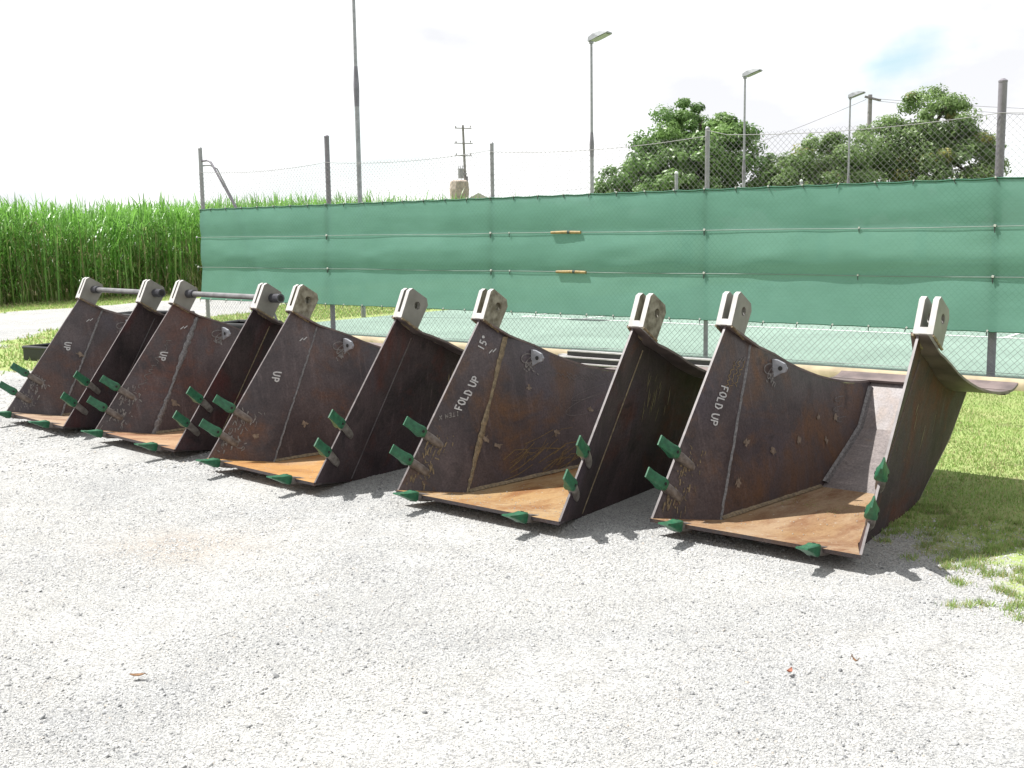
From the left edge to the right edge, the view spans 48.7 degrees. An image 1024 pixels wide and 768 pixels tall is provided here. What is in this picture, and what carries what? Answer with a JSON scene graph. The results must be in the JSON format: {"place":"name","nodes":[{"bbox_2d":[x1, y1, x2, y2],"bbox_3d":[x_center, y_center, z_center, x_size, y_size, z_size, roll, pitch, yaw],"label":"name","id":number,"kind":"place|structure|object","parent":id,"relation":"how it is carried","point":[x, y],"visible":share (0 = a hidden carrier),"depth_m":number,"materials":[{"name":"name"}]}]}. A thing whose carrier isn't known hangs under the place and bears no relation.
{"place":"outdoors","nodes":[
{"label":"outdoors","id":0,"kind":"place"},
{"bbox_2d":[0,284,1023,767],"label":"ground","id":1,"kind":"structure","parent":0,"point":[14,326],"depth_m":4.59,"materials":[{"name":"grey gravel"}]},
{"bbox_2d":[22,343,49,360],"bbox_3d":[-6.163,-0.430,15.222,0.644,0.198,0.544,3,9,28],"label":"black bin","id":2,"kind":"object","parent":1,"relation":"on","point":[34,352],"visible":0.33,"depth_m":15.06,"materials":[{"name":"paint"}]},
{"bbox_2d":[0,277,165,428],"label":"excavator bucket","id":3,"kind":"object","parent":1,"relation":"on","point":[92,343],"visible":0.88,"depth_m":10.13,"materials":[{"name":"metal"}]},
{"bbox_2d":[130,673,146,675],"bbox_3d":[-1.366,1.062,4.130,0.062,0.012,0.020,-2,8,-6],"label":"dry leaf","id":4,"kind":"object","parent":1,"relation":"on","point":[136,674],"visible":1,"depth_m":4.13,"materials":[{"name":"brown plant"}]},
{"bbox_2d":[117,310,194,316],"bbox_3d":[-4.301,-0.496,13.511,0.824,0.728,0.644,2,8,20],"label":"black bin","id":5,"kind":"object","parent":1,"relation":"on","point":[127,313],"visible":0.11,"depth_m":13.66,"materials":[{"name":"paint"}]},
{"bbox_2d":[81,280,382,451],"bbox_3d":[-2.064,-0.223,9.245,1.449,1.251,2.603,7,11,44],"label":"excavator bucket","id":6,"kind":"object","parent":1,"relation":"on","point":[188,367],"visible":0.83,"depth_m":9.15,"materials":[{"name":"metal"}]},
{"bbox_2d":[223,319,281,328],"bbox_3d":[-2.820,-0.314,12.070,0.564,0.708,0.544,2,8,20],"label":"black bin","id":7,"kind":"object","parent":1,"relation":"on","point":[239,323],"visible":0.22,"depth_m":12.11,"materials":[{"name":"paint"}]},
{"bbox_2d":[196,284,463,485],"bbox_3d":[-0.892,-0.087,8.098,1.292,1.251,2.603,6,10,43],"label":"excavator bucket","id":8,"kind":"object","parent":1,"relation":"on","point":[318,404],"visible":0.95,"depth_m":7.88,"materials":[{"name":"metal"}]},
{"bbox_2d":[352,0,365,316],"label":"floodlight pole","id":9,"kind":"object","parent":1,"relation":"on","point":[357,112],"visible":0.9,"depth_m":21.66,"materials":[{"name":"metal"}]},
{"bbox_2d":[0,291,1023,622],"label":"grass","id":10,"kind":"structure","parent":1,"relation":"on","point":[952,521],"depth_m":7.01,"materials":[{"name":"green plant"}]},
{"bbox_2d":[389,289,707,524],"bbox_3d":[0.507,0.027,7.102,1.316,1.251,2.603,6,10,40],"label":"excavator bucket","id":11,"kind":"object","parent":1,"relation":"on","point":[518,430],"visible":0.97,"depth_m":7.00,"materials":[{"name":"metal"}]},
{"bbox_2d":[579,362,617,367],"bbox_3d":[1.406,-0.163,12.892,2.450,0.057,0.110,5,10,38],"label":"steel channel","id":12,"kind":"object","parent":1,"relation":"on","point":[602,365],"depth_m":13.13,"materials":[{"name":"black metal"}]},
{"bbox_2d":[559,355,708,366],"bbox_3d":[1.472,-0.234,12.927,2.300,0.057,0.110,5,10,38],"label":"steel channel","id":13,"kind":"object","parent":12,"relation":"on","point":[597,360],"visible":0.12,"depth_m":13.25,"materials":[{"name":"black metal"}]},
{"bbox_2d":[588,31,611,192],"bbox_3d":[2.700,-6.918,34.849,0.700,7.620,0.440,4,9,33],"label":"floodlight pole","id":14,"kind":"object","parent":1,"relation":"on","point":[596,36],"visible":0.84,"depth_m":34.70,"materials":[{"name":"metal"}]},
{"bbox_2d":[316,310,1023,378],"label":"court surface","id":15,"kind":"object","parent":1,"relation":"on","point":[869,351],"depth_m":16.70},
{"bbox_2d":[522,314,1023,338],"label":"court line","id":16,"kind":"object","parent":15,"relation":"on","point":[792,328],"visible":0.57,"depth_m":17.94,"materials":[{"name":"paint"}]},
{"bbox_2d":[674,171,677,189],"bbox_3d":[4.836,-4.577,33.296,0.120,3.330,0.114,-1,8,0],"label":"court post","id":17,"kind":"object","parent":1,"relation":"on","point":[676,179],"visible":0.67,"depth_m":33.07,"materials":[{"name":"metal"}]},
{"bbox_2d":[352,335,1023,390],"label":"kerb","id":18,"kind":"structure","parent":1,"relation":"on","point":[827,371],"depth_m":12.26,"materials":[{"name":"beige concrete"}]},
{"bbox_2d":[198,78,1023,378],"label":"court fence","id":19,"kind":"object","parent":18,"relation":"on","point":[1000,131],"visible":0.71,"depth_m":13.92,"materials":[{"name":"metal"}]},
{"bbox_2d":[196,176,1023,336],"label":"shade screen","id":20,"kind":"object","parent":19,"relation":"attached to","point":[882,254],"visible":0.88,"depth_m":13.97,"materials":[{"name":"green fabric"}]},
{"bbox_2d":[550,230,580,233],"bbox_3d":[0.711,-2.006,14.930,0.481,0.046,0.047,5,10,38],"label":"dowel","id":21,"kind":"object","parent":20,"relation":"attached to","point":[565,232],"visible":1,"depth_m":14.90,"materials":[{"name":"beige wood"}]},
{"bbox_2d":[556,270,586,273],"bbox_3d":[0.780,-1.484,14.949,0.481,0.046,0.047,5,10,38],"label":"dowel","id":22,"kind":"object","parent":20,"relation":"attached to","point":[571,271],"visible":1,"depth_m":14.92,"materials":[{"name":"beige wood"}]},
{"bbox_2d":[645,291,1017,558],"bbox_3d":[1.893,0.101,6.398,1.243,1.251,2.603,5,10,39],"label":"excavator bucket","id":23,"kind":"object","parent":1,"relation":"on","point":[767,435],"visible":1,"depth_m":6.40,"materials":[{"name":"metal"}]},
{"bbox_2d":[0,0,1023,215],"label":"sky","id":24,"kind":"structure","parent":0,"point":[117,99],"materials":[{"name":"white"}]},
{"label":"terrain","id":25,"kind":"structure","parent":0,"visible":0},
{"bbox_2d":[0,186,529,304],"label":"sugar cane","id":26,"kind":"object","parent":25,"relation":"on","point":[61,253],"visible":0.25,"depth_m":30.92,"materials":[{"name":"green plant"}]},
{"bbox_2d":[454,125,472,180],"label":"power pole","id":27,"kind":"object","parent":25,"relation":"on","point":[463,143],"visible":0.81,"depth_m":88.22,"materials":[{"name":"grey wood"}]},
{"bbox_2d":[450,180,486,198],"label":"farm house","id":28,"kind":"structure","parent":25,"relation":"on","point":[464,188],"depth_m":86.62,"materials":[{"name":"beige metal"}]},
{"bbox_2d":[588,98,777,192],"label":"mango tree","id":29,"kind":"object","parent":25,"relation":"on","point":[681,122],"visible":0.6,"depth_m":57.31,"materials":[{"name":"green plant"}]},
{"bbox_2d":[742,69,762,186],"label":"floodlight pole","id":30,"kind":"object","parent":25,"relation":"on","point":[748,73],"visible":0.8,"depth_m":42.80,"materials":[{"name":"metal"}]},
{"bbox_2d":[748,131,886,186],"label":"bushy tree","id":31,"kind":"object","parent":25,"relation":"on","point":[834,139],"visible":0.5,"depth_m":56.21,"materials":[{"name":"green plant"}]},
{"bbox_2d":[847,91,865,182],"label":"floodlight pole","id":32,"kind":"object","parent":25,"relation":"on","point":[853,94],"visible":0.54,"depth_m":50.47,"materials":[{"name":"metal"}]},
{"bbox_2d":[864,94,880,148],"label":"power pole","id":33,"kind":"object","parent":25,"relation":"on","point":[869,112],"visible":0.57,"depth_m":68.33,"materials":[{"name":"grey wood"}]},
{"bbox_2d":[558,99,865,191],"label":"power line","id":34,"kind":"object","parent":33,"relation":"attached to","point":[777,135],"visible":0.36,"depth_m":72.11,"materials":[{"name":"metal"}]},
{"bbox_2d":[852,83,1011,181],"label":"spreading tree","id":35,"kind":"object","parent":25,"relation":"on","point":[952,106],"visible":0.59,"depth_m":58.61,"materials":[{"name":"green plant"}]},
{"bbox_3d":[1.482,-0.182,13.027,2.500,0.057,0.110,5,10,38],"label":"steel channel","id":36,"kind":"object","parent":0,"visible":0},
{"bbox_2d":[558,353,702,364],"bbox_3d":[1.534,-0.256,13.083,2.400,0.057,0.110,5,10,38],"label":"steel channel","id":37,"kind":"object","parent":36,"relation":"on","point":[587,356],"visible":0.17,"depth_m":13.64,"materials":[{"name":"black metal"}]},
{"bbox_2d":[567,350,710,364],"bbox_3d":[1.556,-0.303,12.944,2.200,0.057,0.110,5,10,38],"label":"steel channel","id":38,"kind":"object","parent":37,"relation":"on","point":[692,360],"visible":0.36,"depth_m":13.24,"materials":[{"name":"black metal"}]}
]}

